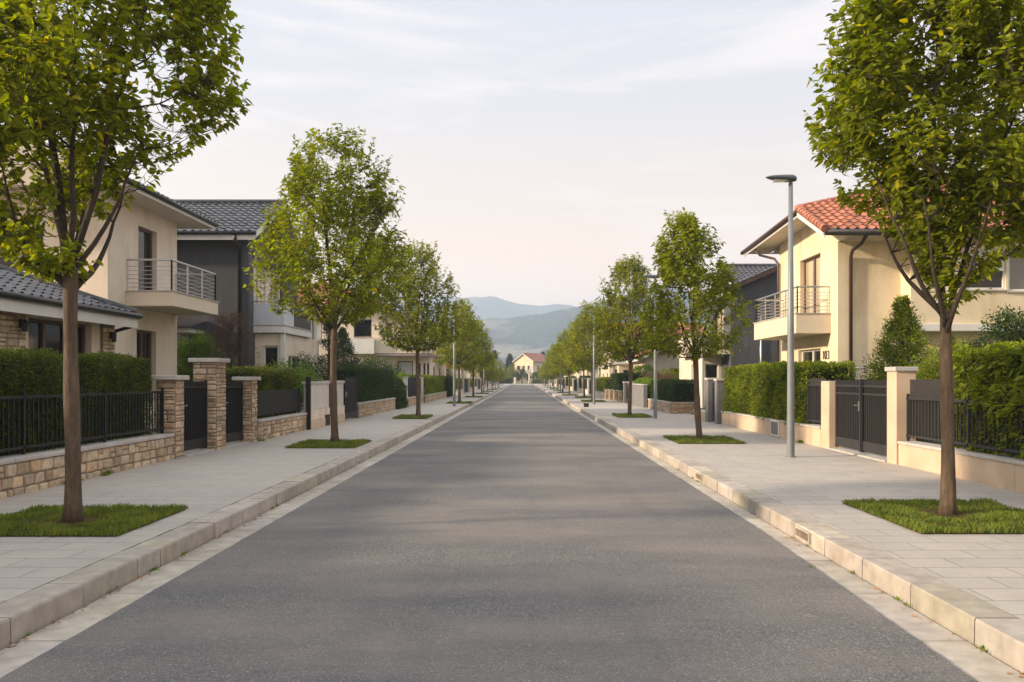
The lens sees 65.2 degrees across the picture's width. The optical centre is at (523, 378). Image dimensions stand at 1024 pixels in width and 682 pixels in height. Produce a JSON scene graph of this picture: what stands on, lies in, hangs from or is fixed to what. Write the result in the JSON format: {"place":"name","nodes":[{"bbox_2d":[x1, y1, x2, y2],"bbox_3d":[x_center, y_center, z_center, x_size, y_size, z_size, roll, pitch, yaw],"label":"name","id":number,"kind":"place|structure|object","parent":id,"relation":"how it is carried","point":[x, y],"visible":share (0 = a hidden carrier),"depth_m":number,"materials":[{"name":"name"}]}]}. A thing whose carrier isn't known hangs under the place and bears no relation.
{"place":"outdoors","nodes":[
{"label":"outdoors","id":0,"kind":"place"},
{"bbox_2d":[0,384,508,603],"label":"pavement","id":1,"kind":"structure","parent":0,"point":[202,484],"depth_m":11.43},
{"bbox_2d":[0,433,174,498],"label":"stone wall","id":2,"kind":"structure","parent":1,"relation":"on","point":[30,472],"depth_m":12.37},
{"bbox_2d":[0,388,163,454],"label":"metal fence","id":3,"kind":"object","parent":2,"relation":"on","point":[23,447],"visible":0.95,"depth_m":12.77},
{"bbox_2d":[0,502,187,536],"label":"grass patch","id":4,"kind":"object","parent":1,"relation":"on","point":[113,520],"visible":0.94,"depth_m":8.54,"materials":[{"name":"plant"}]},
{"bbox_2d":[0,0,253,522],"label":"street tree","id":5,"kind":"object","parent":1,"relation":"on","point":[46,68],"visible":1,"depth_m":8.42,"materials":[{"name":"green plant"}]},
{"bbox_2d":[150,375,188,458],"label":"stone pillar","id":6,"kind":"structure","parent":1,"relation":"on","point":[172,386],"depth_m":15.47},
{"bbox_2d":[184,380,206,450],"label":"metal gate","id":7,"kind":"structure","parent":6,"relation":"attached to","point":[195,414],"depth_m":16.71,"materials":[{"name":"metal"}]},
{"bbox_2d":[188,358,229,449],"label":"stone pillar","id":8,"kind":"structure","parent":1,"relation":"on","point":[212,371],"depth_m":17.36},
{"bbox_2d":[184,442,248,456],"bbox_3d":[-6.870,1.552,17.620,0.460,0.055,3.440,0,0,0],"label":"gate threshold","id":9,"kind":"object","parent":1,"relation":"on","point":[188,453],"visible":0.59,"depth_m":16.91,"materials":[{"name":"concrete"}]},
{"bbox_2d":[232,377,260,442],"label":"stone pillar","id":10,"kind":"structure","parent":1,"relation":"on","point":[250,387],"depth_m":19.38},
{"bbox_2d":[226,381,242,442],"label":"metal gate","id":11,"kind":"structure","parent":10,"relation":"attached to","point":[234,411],"depth_m":18.87,"materials":[{"name":"metal"}]},
{"bbox_2d":[257,413,306,439],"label":"stone wall","id":12,"kind":"structure","parent":1,"relation":"on","point":[269,427],"depth_m":21.67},
{"bbox_2d":[257,387,299,416],"bbox_3d":[-6.769,0.650,22.000,0.062,0.780,4.400,0,0,0],"label":"metal fence","id":13,"kind":"object","parent":12,"relation":"on","point":[287,401],"visible":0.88,"depth_m":21.98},
{"bbox_2d":[301,377,344,429],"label":"panel wall","id":14,"kind":"structure","parent":1,"relation":"on","point":[317,402],"depth_m":25.56,"materials":[{"name":"beige paint"}]},
{"bbox_2d":[285,438,370,447],"bbox_3d":[-4.532,1.507,18.771,1.653,0.107,2.047,0,0,0],"label":"grass patch","id":15,"kind":"object","parent":1,"relation":"on","point":[326,443],"visible":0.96,"depth_m":18.46,"materials":[{"name":"plant"}]},
{"bbox_2d":[242,123,414,442],"bbox_3d":[-4.169,-2.206,18.870,4.008,7.597,4.101,0,0,-41],"label":"street tree","id":16,"kind":"object","parent":1,"relation":"on","point":[364,301],"visible":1,"depth_m":18.44,"materials":[{"name":"green plant"}]},
{"bbox_2d":[344,377,356,419],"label":"metal gate","id":17,"kind":"structure","parent":1,"relation":"on","point":[350,393],"depth_m":30.14,"materials":[{"name":"metal"}]},
{"bbox_2d":[352,397,395,417],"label":"stone wall","id":18,"kind":"structure","parent":1,"relation":"on","point":[369,408],"depth_m":34.62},
{"bbox_2d":[328,365,394,404],"bbox_3d":[-7.089,0.348,35.907,1.387,1.773,9.213,0,0,0],"label":"hedge","id":19,"kind":"object","parent":18,"relation":"on","point":[373,383],"visible":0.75,"depth_m":34.31,"materials":[{"name":"green plant"}]},
{"bbox_2d":[392,414,432,418],"bbox_3d":[-4.354,1.486,31.748,1.411,0.152,2.421,0,0,0],"label":"grass patch","id":20,"kind":"object","parent":1,"relation":"on","point":[411,416],"visible":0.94,"depth_m":31.15,"materials":[{"name":"plant"}]},
{"bbox_2d":[407,395,423,406],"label":"stone wall","id":21,"kind":"structure","parent":1,"relation":"on","point":[412,400],"depth_m":45.91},
{"bbox_2d":[408,378,420,396],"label":"metal fence","id":22,"kind":"object","parent":21,"relation":"on","point":[411,386],"visible":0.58,"depth_m":46.30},
{"bbox_2d":[373,238,464,415],"bbox_3d":[-4.187,-1.959,31.627,3.657,7.102,3.304,0,0,24],"label":"street tree","id":23,"kind":"object","parent":1,"relation":"on","point":[409,292],"visible":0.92,"depth_m":31.29,"materials":[{"name":"green plant"}]},
{"bbox_2d":[423,391,446,402],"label":"stone wall","id":24,"kind":"structure","parent":1,"relation":"on","point":[433,397],"depth_m":56.11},
{"bbox_2d":[409,374,445,394],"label":"hedge","id":25,"kind":"object","parent":24,"relation":"on","point":[434,383],"visible":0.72,"depth_m":55.94,"materials":[{"name":"green plant"}]},
{"bbox_2d":[452,306,460,405],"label":"street lamp","id":26,"kind":"object","parent":1,"relation":"on","point":[454,391],"visible":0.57,"depth_m":44.54,"materials":[{"name":"metal"}]},
{"bbox_2d":[427,298,489,401],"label":"street tree","id":27,"kind":"object","parent":1,"relation":"on","point":[471,325],"visible":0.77,"depth_m":50.00,"materials":[{"name":"green plant"}]},
{"bbox_2d":[451,318,496,395],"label":"street tree","id":28,"kind":"object","parent":1,"relation":"on","point":[486,364],"visible":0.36,"depth_m":66.13,"materials":[{"name":"green plant"}]},
{"bbox_2d":[465,343,499,392],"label":"street tree","id":29,"kind":"object","parent":1,"relation":"on","point":[487,374],"visible":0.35,"depth_m":80.83,"materials":[{"name":"green plant"}]},
{"bbox_2d":[0,385,977,681],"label":"road","id":30,"kind":"structure","parent":0,"point":[522,533],"depth_m":6.33,"materials":[{"name":"asphalt"}]},
{"bbox_2d":[25,431,984,680],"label":"weeds","id":31,"kind":"object","parent":30,"relation":"on","point":[107,472],"visible":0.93,"depth_m":7.84,"materials":[{"name":"green plant"}]},
{"bbox_2d":[2,436,1023,676],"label":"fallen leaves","id":32,"kind":"object","parent":30,"relation":"on","point":[354,467],"visible":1,"depth_m":6.61,"materials":[{"name":"brown plant"}]},
{"bbox_2d":[0,0,1023,306],"label":"sky","id":33,"kind":"structure","parent":0,"point":[541,144],"materials":[{"name":"white"}]},
{"bbox_2d":[512,353,545,383],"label":"house","id":34,"kind":"structure","parent":0,"point":[535,361],"depth_m":247.68,"materials":[{"name":"yellow paint"}]},
{"bbox_2d":[536,384,1023,620],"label":"pavement","id":35,"kind":"structure","parent":0,"point":[817,483],"depth_m":11.13,"materials":[{"name":"concrete"}]},
{"bbox_2d":[547,342,574,391],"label":"street tree","id":36,"kind":"object","parent":35,"relation":"on","point":[554,370],"visible":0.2,"depth_m":86.97,"materials":[{"name":"green plant"}]},
{"bbox_2d":[548,328,580,393],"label":"street tree","id":37,"kind":"object","parent":35,"relation":"on","point":[555,349],"visible":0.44,"depth_m":73.76,"materials":[{"name":"green plant"}]},
{"bbox_2d":[560,313,604,396],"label":"street tree","id":38,"kind":"object","parent":35,"relation":"on","point":[566,351],"visible":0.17,"depth_m":64.38,"materials":[{"name":"green plant"}]},
{"bbox_2d":[558,300,622,400],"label":"street tree","id":39,"kind":"object","parent":35,"relation":"on","point":[576,339],"visible":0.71,"depth_m":53.56,"materials":[{"name":"green plant"}]},
{"bbox_2d":[587,311,594,403],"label":"street lamp","id":40,"kind":"object","parent":35,"relation":"on","point":[593,362],"visible":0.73,"depth_m":47.94,"materials":[{"name":"metal"}]},
{"bbox_2d":[595,391,604,397],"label":"wall","id":41,"kind":"structure","parent":35,"relation":"on","point":[600,394],"depth_m":64.41,"materials":[{"name":"beige paint"}]},
{"bbox_2d":[596,376,610,391],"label":"hedge","id":42,"kind":"object","parent":41,"relation":"on","point":[603,383],"visible":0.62,"depth_m":63.34,"materials":[{"name":"green plant"}]},
{"bbox_2d":[587,252,666,414],"bbox_3d":[4.368,-1.798,32.748,3.067,6.776,3.251,0,0,44],"label":"street tree","id":43,"kind":"object","parent":35,"relation":"on","point":[624,273],"visible":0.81,"depth_m":32.42,"materials":[{"name":"green plant"}]},
{"bbox_2d":[612,412,652,417],"bbox_3d":[4.436,1.486,32.798,1.482,0.152,2.421,0,0,0],"label":"grass patch","id":44,"kind":"object","parent":35,"relation":"on","point":[633,415],"visible":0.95,"depth_m":32.00,"materials":[{"name":"plant"}]},
{"bbox_2d":[632,384,647,407],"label":"wall","id":45,"kind":"structure","parent":35,"relation":"on","point":[639,395],"depth_m":44.07,"materials":[{"name":"paint"}]},
{"bbox_2d":[643,275,657,417],"bbox_3d":[4.961,-1.228,31.200,0.602,5.616,0.310,0,0,0],"label":"street lamp","id":46,"kind":"object","parent":35,"relation":"on","point":[655,378],"visible":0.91,"depth_m":31.14,"materials":[{"name":"metal"}]},
{"bbox_2d":[648,399,693,413],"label":"low stone wall","id":47,"kind":"structure","parent":35,"relation":"on","point":[676,407],"depth_m":35.30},
{"bbox_2d":[650,378,693,401],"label":"hedge","id":48,"kind":"object","parent":47,"relation":"in","point":[675,390],"visible":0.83,"depth_m":35.63,"materials":[{"name":"green plant"}]},
{"bbox_2d":[635,207,758,438],"bbox_3d":[4.162,-1.372,20.203,2.583,5.940,2.793,0,0,-39],"label":"street tree","id":49,"kind":"object","parent":35,"relation":"on","point":[672,268],"visible":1,"depth_m":19.70,"materials":[{"name":"green plant"}]},
{"bbox_2d":[662,434,745,443],"bbox_3d":[4.495,1.508,20.093,1.691,0.108,2.295,0,0,0],"label":"grass patch","id":50,"kind":"object","parent":35,"relation":"on","point":[693,439],"visible":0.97,"depth_m":19.67,"materials":[{"name":"plant"}]},
{"bbox_2d":[704,378,718,421],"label":"gate pillar","id":51,"kind":"structure","parent":35,"relation":"on","point":[708,398],"depth_m":28.52,"materials":[{"name":"concrete"}]},
{"bbox_2d":[713,379,726,423],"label":"gate pillar","id":52,"kind":"structure","parent":35,"relation":"on","point":[719,389],"depth_m":27.28,"materials":[{"name":"concrete"}]},
{"bbox_2d":[721,411,820,446],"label":"wall","id":53,"kind":"structure","parent":35,"relation":"on","point":[809,434],"depth_m":22.08,"materials":[{"name":"paint"}]},
{"bbox_2d":[770,419,779,436],"bbox_3d":[6.714,1.325,21.350,0.048,0.430,0.700,0,0,0],"label":"meter box","id":54,"kind":"object","parent":53,"relation":"attached to","point":[774,427],"visible":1,"depth_m":21.28,"materials":[{"name":"white paint"}]},
{"bbox_2d":[721,360,857,424],"bbox_3d":[7.398,0.357,23.233,1.572,1.768,8.067,0,0,0],"label":"hedge","id":55,"kind":"object","parent":53,"relation":"on","point":[759,389],"visible":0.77,"depth_m":21.76,"materials":[{"name":"green plant"}]},
{"bbox_2d":[807,378,825,423],"bbox_3d":[6.871,0.550,18.725,0.062,1.100,1.150,0,0,0],"label":"metal fence","id":56,"kind":"object","parent":53,"relation":"on","point":[814,400],"visible":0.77,"depth_m":18.86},
{"bbox_2d":[766,174,796,457],"bbox_3d":[5.111,-1.228,15.860,0.602,5.616,0.310,0,0,0],"label":"street lamp","id":57,"kind":"object","parent":35,"relation":"on","point":[790,178],"visible":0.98,"depth_m":15.81,"materials":[{"name":"metal"}]},
{"bbox_2d":[821,381,842,448],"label":"gate pillar","id":58,"kind":"structure","parent":35,"relation":"on","point":[827,414],"depth_m":17.67,"materials":[{"name":"paint"}]},
{"bbox_2d":[829,448,886,461],"bbox_3d":[6.885,1.555,16.250,0.330,0.050,2.740,0,0,0],"label":"gate threshold","id":59,"kind":"object","parent":35,"relation":"on","point":[865,455],"visible":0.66,"depth_m":16.08,"materials":[{"name":"concrete"}]},
{"bbox_2d":[835,379,886,455],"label":"metal gate","id":60,"kind":"structure","parent":59,"relation":"on","point":[860,415],"depth_m":16.20,"materials":[{"name":"metal"}]},
{"bbox_2d":[885,367,917,464],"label":"gate pillar","id":61,"kind":"structure","parent":35,"relation":"on","point":[898,384],"depth_m":14.48,"materials":[{"name":"paint"}]},
{"bbox_2d":[803,0,1023,514],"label":"street tree","id":62,"kind":"object","parent":35,"relation":"on","point":[877,81],"visible":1,"depth_m":8.63,"materials":[{"name":"green plant"}]},
{"bbox_2d":[841,497,1023,533],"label":"grass patch","id":63,"kind":"object","parent":35,"relation":"on","point":[981,515],"visible":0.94,"depth_m":8.81,"materials":[{"name":"plant"}]},
{"bbox_2d":[897,441,1023,492],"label":"wall","id":64,"kind":"structure","parent":35,"relation":"on","point":[1006,472],"depth_m":12.08,"materials":[{"name":"paint"}]},
{"bbox_2d":[906,379,1023,454],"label":"metal fence","id":65,"kind":"object","parent":64,"relation":"on","point":[922,410],"visible":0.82,"depth_m":13.48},
{"bbox_2d":[952,338,1023,460],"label":"hedge","id":66,"kind":"object","parent":64,"relation":"on","point":[990,373],"visible":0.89,"depth_m":11.85,"materials":[{"name":"green plant"}]},
{"bbox_2d":[647,402,1015,455],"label":"garden ground","id":67,"kind":"structure","parent":0,"point":[920,440],"depth_m":19.88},
{"bbox_2d":[610,372,645,390],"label":"hedge","id":68,"kind":"object","parent":67,"relation":"on","point":[618,380],"visible":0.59,"depth_m":53.68,"materials":[{"name":"green plant"}]},
{"bbox_2d":[633,364,661,401],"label":"hedge","id":69,"kind":"object","parent":67,"relation":"on","point":[647,368],"visible":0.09,"depth_m":55.16,"materials":[{"name":"green plant"}]},
{"bbox_2d":[632,369,677,398],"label":"bush","id":70,"kind":"object","parent":67,"relation":"on","point":[661,377],"visible":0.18,"depth_m":47.34,"materials":[{"name":"green plant"}]},
{"bbox_2d":[855,294,935,379],"bbox_3d":[10.052,-0.322,21.115,3.624,3.806,3.525,0,0,0],"label":"conifer","id":71,"kind":"object","parent":67,"relation":"on","point":[907,324],"visible":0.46,"depth_m":20.80,"materials":[{"name":"green plant"}]},
{"bbox_2d":[905,334,979,446],"bbox_3d":[9.388,0.296,17.270,2.388,2.531,2.193,0,0,0],"label":"bush","id":72,"kind":"object","parent":67,"relation":"on","point":[933,374],"visible":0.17,"depth_m":17.25,"materials":[{"name":"green plant"}]},
{"bbox_2d":[969,303,1023,347],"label":"shrub","id":73,"kind":"object","parent":67,"relation":"on","point":[1013,333],"visible":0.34,"depth_m":17.21,"materials":[{"name":"green plant"}]},
{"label":"garden ground","id":74,"kind":"structure","parent":0,"visible":0},
{"bbox_2d":[0,345,156,455],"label":"hedge","id":75,"kind":"object","parent":74,"relation":"on","point":[38,371],"visible":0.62,"depth_m":12.26,"materials":[{"name":"green plant"}]},
{"bbox_2d":[177,329,233,380],"bbox_3d":[-11.507,-0.084,28.286,2.880,3.291,2.814,0,0,0],"label":"bush","id":76,"kind":"object","parent":74,"relation":"on","point":[196,348],"visible":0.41,"depth_m":27.87,"materials":[{"name":"green plant"}]},
{"bbox_2d":[205,309,261,367],"bbox_3d":[-10.065,-0.428,27.584,2.073,3.989,1.961,0,0,21],"label":"shrub","id":77,"kind":"object","parent":74,"relation":"on","point":[229,349],"visible":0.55,"depth_m":27.52,"materials":[{"name":"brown plant"}]},
{"bbox_2d":[226,364,299,418],"bbox_3d":[-7.326,0.642,21.969,1.296,2.054,4.574,0,0,0],"label":"hedge","id":78,"kind":"object","parent":74,"relation":"on","point":[274,378],"visible":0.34,"depth_m":21.49,"materials":[{"name":"green plant"}]},
{"bbox_2d":[259,356,325,412],"bbox_3d":[-7.983,0.380,27.164,2.976,2.364,2.870,0,0,-38],"label":"bush","id":79,"kind":"object","parent":74,"relation":"on","point":[301,380],"visible":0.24,"depth_m":27.11,"materials":[{"name":"green plant"}]},
{"bbox_2d":[290,351,329,409],"bbox_3d":[-9.432,0.155,32.950,4.051,2.814,4.339,0,0,0],"label":"bush","id":80,"kind":"object","parent":74,"relation":"on","point":[326,377],"visible":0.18,"depth_m":32.98,"materials":[{"name":"green plant"}]},
{"bbox_2d":[318,320,344,380],"bbox_3d":[-8.959,-0.607,36.531,2.591,4.335,2.497,0,0,-9],"label":"conifer","id":81,"kind":"object","parent":74,"relation":"on","point":[327,340],"visible":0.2,"depth_m":36.45,"materials":[{"name":"green plant"}]},
{"bbox_2d":[319,327,363,374],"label":"conifer","id":82,"kind":"object","parent":74,"relation":"on","point":[344,341],"visible":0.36,"depth_m":42.32,"materials":[{"name":"green plant"}]},
{"bbox_2d":[345,355,405,380],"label":"bush","id":83,"kind":"object","parent":74,"relation":"on","point":[371,363],"visible":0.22,"depth_m":50.27,"materials":[{"name":"green plant"}]},
{"bbox_2d":[391,374,408,408],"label":"bush","id":84,"kind":"object","parent":74,"relation":"on","point":[400,393],"visible":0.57,"depth_m":41.09,"materials":[{"name":"green plant"}]},
{"bbox_2d":[444,376,456,396],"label":"hedge","id":85,"kind":"object","parent":74,"relation":"on","point":[449,384],"visible":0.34,"depth_m":66.79,"materials":[{"name":"green plant"}]},
{"bbox_3d":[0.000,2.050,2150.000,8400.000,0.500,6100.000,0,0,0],"label":"ground","id":86,"kind":"structure","parent":0,"visible":0},
{"bbox_2d":[0,141,218,428],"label":"house","id":87,"kind":"structure","parent":86,"relation":"on","point":[132,300],"depth_m":22.64,"materials":[{"name":"beige paint"}]},
{"bbox_2d":[0,227,42,274],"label":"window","id":88,"kind":"structure","parent":87,"relation":"in","point":[7,263],"depth_m":22.20,"materials":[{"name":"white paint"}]},
{"bbox_2d":[28,318,84,354],"bbox_3d":[-10.080,-0.215,17.175,0.080,2.026,2.346,0,0,0],"label":"window","id":89,"kind":"structure","parent":87,"relation":"in","point":[44,334],"depth_m":17.02,"materials":[{"name":"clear glass"}]},
{"bbox_2d":[137,330,150,399],"bbox_3d":[-11.610,-0.375,24.275,0.080,2.146,1.246,0,0,0],"label":"door","id":90,"kind":"structure","parent":87,"relation":"in","point":[143,337],"depth_m":24.56,"materials":[{"name":"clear glass"}]},
{"bbox_2d":[138,227,151,289],"bbox_3d":[-11.610,-3.525,24.350,0.080,2.046,1.196,0,0,0],"label":"door","id":91,"kind":"structure","parent":87,"relation":"in","point":[144,236],"depth_m":24.56,"materials":[{"name":"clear glass"}]},
{"bbox_2d":[173,199,318,412],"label":"house","id":92,"kind":"structure","parent":86,"relation":"on","point":[222,251],"depth_m":30.00,"materials":[{"name":"grey paint"}]},
{"bbox_2d":[254,265,279,303],"bbox_3d":[-10.440,-3.225,32.375,0.080,2.346,3.646,0,0,0],"label":"window","id":93,"kind":"structure","parent":92,"relation":"in","point":[267,290],"depth_m":32.32,"materials":[{"name":"white paint"}]},
{"bbox_2d":[264,346,277,366],"bbox_3d":[-9.700,0.075,30.820,0.596,2.646,0.080,0,0,0],"label":"window","id":94,"kind":"structure","parent":92,"relation":"in","point":[269,351],"depth_m":30.84,"materials":[{"name":"glass"}]},
{"bbox_2d":[297,282,449,379],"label":"house","id":95,"kind":"structure","parent":86,"relation":"on","point":[365,336],"depth_m":58.02,"materials":[{"name":"beige paint"}]},
{"bbox_2d":[309,320,321,342],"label":"window","id":96,"kind":"structure","parent":95,"relation":"in","point":[316,328],"depth_m":58.16,"materials":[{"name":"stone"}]},
{"bbox_2d":[353,319,371,337],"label":"window","id":97,"kind":"structure","parent":95,"relation":"in","point":[363,329],"depth_m":58.16,"materials":[{"name":"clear glass"}]},
{"bbox_2d":[397,361,412,374],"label":"garage door","id":98,"kind":"structure","parent":95,"relation":"in","point":[408,365],"depth_m":58.15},
{"bbox_2d":[397,296,574,325],"bbox_3d":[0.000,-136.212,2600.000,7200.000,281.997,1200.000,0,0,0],"label":"hill","id":99,"kind":"structure","parent":86,"relation":"on","point":[490,307],"depth_m":2549.72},
{"bbox_2d":[459,288,708,368],"bbox_3d":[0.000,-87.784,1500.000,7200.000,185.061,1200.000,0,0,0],"label":"hill","id":100,"kind":"structure","parent":86,"relation":"on","point":[516,337],"depth_m":1337.92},
{"bbox_2d":[596,323,708,377],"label":"house","id":101,"kind":"structure","parent":86,"relation":"on","point":[605,372],"depth_m":80.80,"materials":[{"name":"beige paint"}]},
{"bbox_2d":[608,335,708,376],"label":"house","id":102,"kind":"structure","parent":86,"relation":"on","point":[664,362],"depth_m":56.00,"materials":[{"name":"beige paint"}]},
{"bbox_2d":[677,264,776,407],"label":"house","id":103,"kind":"structure","parent":86,"relation":"on","point":[757,281],"depth_m":42.00,"materials":[{"name":"grey paint"}]},
{"bbox_2d":[705,364,717,377],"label":"window","id":104,"kind":"structure","parent":103,"relation":"in","point":[711,370],"depth_m":44.14,"materials":[{"name":"glass"}]},
{"bbox_2d":[740,182,1023,378],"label":"house","id":105,"kind":"structure","parent":86,"relation":"on","point":[850,282],"depth_m":26.40,"materials":[{"name":"yellow paint"}]},
{"bbox_2d":[802,349,819,361],"bbox_3d":[10.560,0.125,29.075,0.080,2.346,2.246,0,0,0],"label":"window","id":106,"kind":"structure","parent":105,"relation":"in","point":[814,354],"depth_m":29.37,"materials":[{"name":"white paint"}]},
{"bbox_2d":[804,255,819,312],"bbox_3d":[10.560,-3.315,28.975,0.080,2.166,2.046,0,0,0],"label":"door","id":107,"kind":"structure","parent":105,"relation":"in","point":[812,265],"depth_m":29.27,"materials":[{"name":"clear glass"}]},
{"bbox_2d":[964,249,1008,290],"bbox_3d":[14.825,-3.474,25.730,1.470,1.348,0.180,0,0,0],"label":"window","id":108,"kind":"structure","parent":105,"relation":"in","point":[997,283],"depth_m":25.80,"materials":[{"name":"white paint"}]},
{"bbox_2d":[1006,250,1023,292],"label":"window","id":109,"kind":"structure","parent":105,"relation":"in","point":[1015,267],"depth_m":25.80,"materials":[{"name":"white paint"}]},
{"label":"road bed","id":110,"kind":"structure","parent":0,"visible":0},
{"bbox_2d":[0,385,1023,681],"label":"gutter","id":111,"kind":"object","parent":110,"relation":"on","point":[970,659],"visible":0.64,"depth_m":6.41,"materials":[{"name":"concrete"}]},
{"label":"kerb bedding","id":112,"kind":"structure","parent":110,"relation":"on","visible":0},
{"bbox_2d":[0,384,1023,672],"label":"kerb","id":113,"kind":"structure","parent":112,"relation":"on","point":[992,630],"depth_m":6.99,"materials":[{"name":"concrete"}]},
{"bbox_2d":[795,526,810,543],"bbox_3d":[2.925,1.631,8.350,0.040,0.113,0.420,0,0,0],"label":"kerb inlet","id":114,"kind":"object","parent":113,"relation":"attached to","point":[802,534],"visible":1,"depth_m":8.32,"materials":[{"name":"stone"}]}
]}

